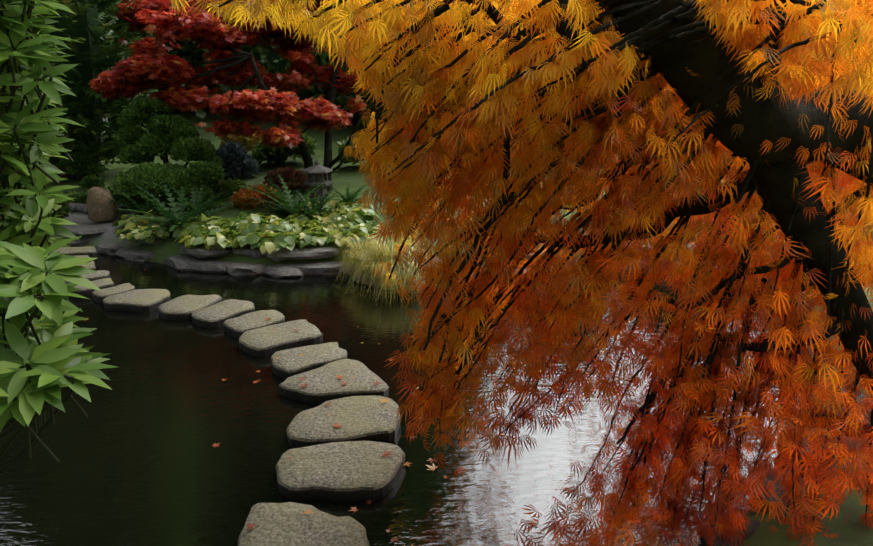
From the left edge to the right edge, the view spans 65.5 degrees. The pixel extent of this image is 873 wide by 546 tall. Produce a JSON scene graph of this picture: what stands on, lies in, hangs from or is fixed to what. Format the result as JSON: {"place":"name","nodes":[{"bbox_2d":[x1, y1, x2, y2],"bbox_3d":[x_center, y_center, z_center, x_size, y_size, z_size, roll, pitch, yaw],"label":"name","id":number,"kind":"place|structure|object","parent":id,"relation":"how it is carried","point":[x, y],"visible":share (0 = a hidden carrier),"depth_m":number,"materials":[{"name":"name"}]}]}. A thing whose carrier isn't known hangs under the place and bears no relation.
{"place":"outdoors","nodes":[
{"label":"outdoors","id":0,"kind":"place"},
{"bbox_2d":[0,0,116,474],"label":"leafy shrub","id":1,"kind":"object","parent":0,"point":[54,355],"depth_m":2.13,"materials":[{"name":"green plant"}]},
{"bbox_2d":[97,0,197,96],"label":"tree","id":2,"kind":"object","parent":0,"point":[100,4],"visible":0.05,"depth_m":18.50,"materials":[{"name":"plant"}]},
{"bbox_2d":[0,253,865,545],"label":"pond water","id":3,"kind":"structure","parent":0,"point":[142,459],"depth_m":4.52,"materials":[{"name":"black liquid"}]},
{"bbox_2d":[21,75,872,545],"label":"terrain","id":4,"kind":"structure","parent":0,"point":[855,531],"depth_m":9.51,"materials":[{"name":"green plant"}]},
{"bbox_2d":[50,193,71,218],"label":"dark round shrub","id":5,"kind":"object","parent":4,"relation":"on","point":[64,210],"visible":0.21,"depth_m":9.66,"materials":[{"name":"green plant"}]},
{"bbox_2d":[50,145,74,178],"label":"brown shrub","id":6,"kind":"object","parent":4,"relation":"on","point":[65,176],"visible":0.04,"depth_m":12.22,"materials":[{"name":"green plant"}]},
{"bbox_2d":[36,0,102,157],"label":"column cypress","id":7,"kind":"object","parent":4,"relation":"on","point":[85,67],"visible":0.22,"depth_m":11.58,"materials":[{"name":"green plant"}]},
{"bbox_2d":[61,189,87,203],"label":"shrub","id":8,"kind":"object","parent":4,"relation":"on","point":[80,197],"visible":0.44,"depth_m":10.61,"materials":[{"name":"green plant"}]},
{"bbox_2d":[56,102,104,187],"bbox_3d":[-6.169,-2.180,11.753,0.700,1.577,1.158,-12,20,-33],"label":"conifer shrub","id":9,"kind":"object","parent":4,"relation":"on","point":[87,180],"depth_m":11.66,"materials":[{"name":"green plant"}]},
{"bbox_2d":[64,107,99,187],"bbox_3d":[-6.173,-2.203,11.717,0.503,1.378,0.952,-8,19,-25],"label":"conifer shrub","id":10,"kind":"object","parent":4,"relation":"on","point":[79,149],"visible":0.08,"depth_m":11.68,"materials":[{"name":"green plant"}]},
{"bbox_2d":[37,0,158,180],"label":"conifer tree","id":11,"kind":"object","parent":4,"relation":"on","point":[110,147],"depth_m":11.48,"materials":[{"name":"green plant"}]},
{"bbox_2d":[86,186,115,221],"bbox_3d":[-4.817,-0.995,9.777,0.383,0.510,0.318,0,17,-1],"label":"standing stone","id":12,"kind":"object","parent":4,"relation":"on","point":[100,204],"visible":1,"depth_m":9.67,"materials":[{"name":"brown stone"}]},
{"bbox_2d":[108,96,225,207],"bbox_3d":[-4.038,-1.703,10.138,1.721,1.755,1.446,0,17,-1],"label":"shrub","id":13,"kind":"object","parent":4,"relation":"on","point":[176,175],"depth_m":10.13,"materials":[{"name":"green plant"}]},
{"bbox_2d":[104,177,246,200],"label":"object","id":14,"kind":"object","parent":4,"relation":"on","point":[234,185],"visible":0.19,"depth_m":10.83,"materials":[{"name":"green plant"}]},
{"bbox_2d":[97,0,259,121],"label":"tree","id":15,"kind":"object","parent":4,"relation":"on","point":[201,113],"visible":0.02,"depth_m":17.55,"materials":[{"name":"green plant"}]},
{"bbox_2d":[177,0,243,86],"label":"tree","id":16,"kind":"object","parent":4,"relation":"on","point":[188,49],"depth_m":19.24,"materials":[{"name":"green plant"}]},
{"bbox_2d":[161,4,263,115],"bbox_3d":[-5.013,-10.321,19.696,7.837,11.317,7.731,0,17,-1],"label":"tree","id":17,"kind":"object","parent":4,"relation":"on","point":[182,43],"visible":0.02,"depth_m":18.76,"materials":[{"name":"green plant"}]},
{"bbox_2d":[51,246,404,545],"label":"stepping stones","id":18,"kind":"object","parent":4,"relation":"on","point":[347,461],"visible":0.79,"depth_m":4.75,"materials":[{"name":"stone"}]},
{"bbox_2d":[214,140,259,178],"bbox_3d":[-3.750,-2.084,12.466,1.042,0.702,0.753,0,17,-1],"label":"blue spruce shrub","id":19,"kind":"object","parent":4,"relation":"on","point":[241,163],"visible":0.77,"depth_m":12.29,"materials":[{"name":"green plant"}]},
{"bbox_2d":[216,123,262,150],"bbox_3d":[-3.901,-2.791,13.956,1.270,0.669,0.797,0,17,-1],"label":"golden shrub","id":20,"kind":"object","parent":4,"relation":"on","point":[247,142],"visible":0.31,"depth_m":13.74,"materials":[{"name":"plant"}]},
{"bbox_2d":[110,174,369,244],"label":"ferns","id":21,"kind":"object","parent":4,"relation":"on","point":[197,208],"visible":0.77,"depth_m":9.66,"materials":[{"name":"green plant"}]},
{"bbox_2d":[90,0,402,190],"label":"red maple","id":22,"kind":"object","parent":4,"relation":"on","point":[147,64],"depth_m":10.50,"materials":[{"name":"red plant"}]},
{"bbox_2d":[112,199,382,253],"bbox_3d":[-2.556,-0.624,9.095,3.662,0.376,2.276,-4,17,-12],"label":"hosta bed","id":23,"kind":"object","parent":4,"relation":"on","point":[269,234],"visible":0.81,"depth_m":8.83,"materials":[{"name":"green plant"}]},
{"bbox_2d":[230,183,278,208],"bbox_3d":[-2.717,-1.153,10.286,0.770,0.402,0.700,-12,21,-34],"label":"shrub","id":24,"kind":"object","parent":4,"relation":"on","point":[242,194],"visible":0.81,"depth_m":10.14,"materials":[{"name":"orange plant"}]},
{"bbox_2d":[264,147,297,160],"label":"shrub","id":25,"kind":"object","parent":4,"relation":"on","point":[290,153],"visible":0.08,"depth_m":13.01,"materials":[{"name":"green plant"}]},
{"bbox_2d":[251,132,317,165],"bbox_3d":[-2.952,-2.465,13.186,1.311,0.712,0.918,0,17,-1],"label":"shrub","id":26,"kind":"object","parent":4,"relation":"on","point":[278,155],"visible":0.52,"depth_m":12.99,"materials":[{"name":"green plant"}]},
{"bbox_2d":[263,166,311,191],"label":"russet shrub","id":27,"kind":"object","parent":4,"relation":"on","point":[298,176],"visible":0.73,"depth_m":10.94,"materials":[{"name":"red plant"}]},
{"bbox_2d":[301,159,332,203],"bbox_3d":[-1.812,-1.370,10.371,0.466,0.730,0.452,0,17,-1],"label":"stone lantern","id":28,"kind":"object","parent":4,"relation":"on","point":[316,171],"visible":0.77,"depth_m":10.26,"materials":[{"name":"grey stone"}]},
{"bbox_2d":[76,269,607,545],"bbox_3d":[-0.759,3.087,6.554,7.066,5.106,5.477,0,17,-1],"label":"fallen maple leaves","id":29,"kind":"object","parent":4,"relation":"on","point":[384,454],"visible":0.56,"depth_m":4.32,"materials":[{"name":"orange plant"}]},
{"bbox_2d":[336,136,395,170],"bbox_3d":[-1.267,-2.040,12.661,1.564,1.024,0.980,0,17,-1],"label":"shrub","id":30,"kind":"object","parent":4,"relation":"on","point":[342,144],"visible":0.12,"depth_m":12.38,"materials":[{"name":"green plant"}]},
{"bbox_2d":[331,230,441,304],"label":"hakone grass","id":31,"kind":"object","parent":4,"relation":"on","point":[373,256],"depth_m":7.60,"materials":[{"name":"yellow plant"}]},
{"bbox_2d":[51,203,751,287],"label":"bank rocks","id":32,"kind":"object","parent":4,"relation":"on","point":[195,260],"visible":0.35,"depth_m":8.36,"materials":[{"name":"grey stone"}]},
{"bbox_2d":[171,0,872,545],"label":"weeping maple","id":33,"kind":"object","parent":4,"relation":"on","point":[609,68],"depth_m":2.90,"materials":[{"name":"orange plant"}]},
{"bbox_2d":[217,0,872,545],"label":"maple leaves","id":34,"kind":"object","parent":33,"relation":"attached to","point":[825,474],"visible":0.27,"depth_m":2.61,"materials":[{"name":"orange plant"}]},
{"bbox_2d":[240,0,872,119],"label":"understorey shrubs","id":35,"kind":"object","parent":4,"relation":"on","point":[321,59],"depth_m":16.66,"materials":[{"name":"plant"}]},
{"bbox_2d":[264,3,871,125],"bbox_3d":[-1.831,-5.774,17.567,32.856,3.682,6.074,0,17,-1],"label":"tree","id":36,"kind":"object","parent":4,"relation":"on","point":[302,94],"depth_m":17.16,"materials":[{"name":"black plant"}]},
{"bbox_2d":[699,337,872,545],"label":"maple leaves","id":37,"kind":"object","parent":4,"relation":"on","point":[753,525],"visible":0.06,"depth_m":3.93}
]}

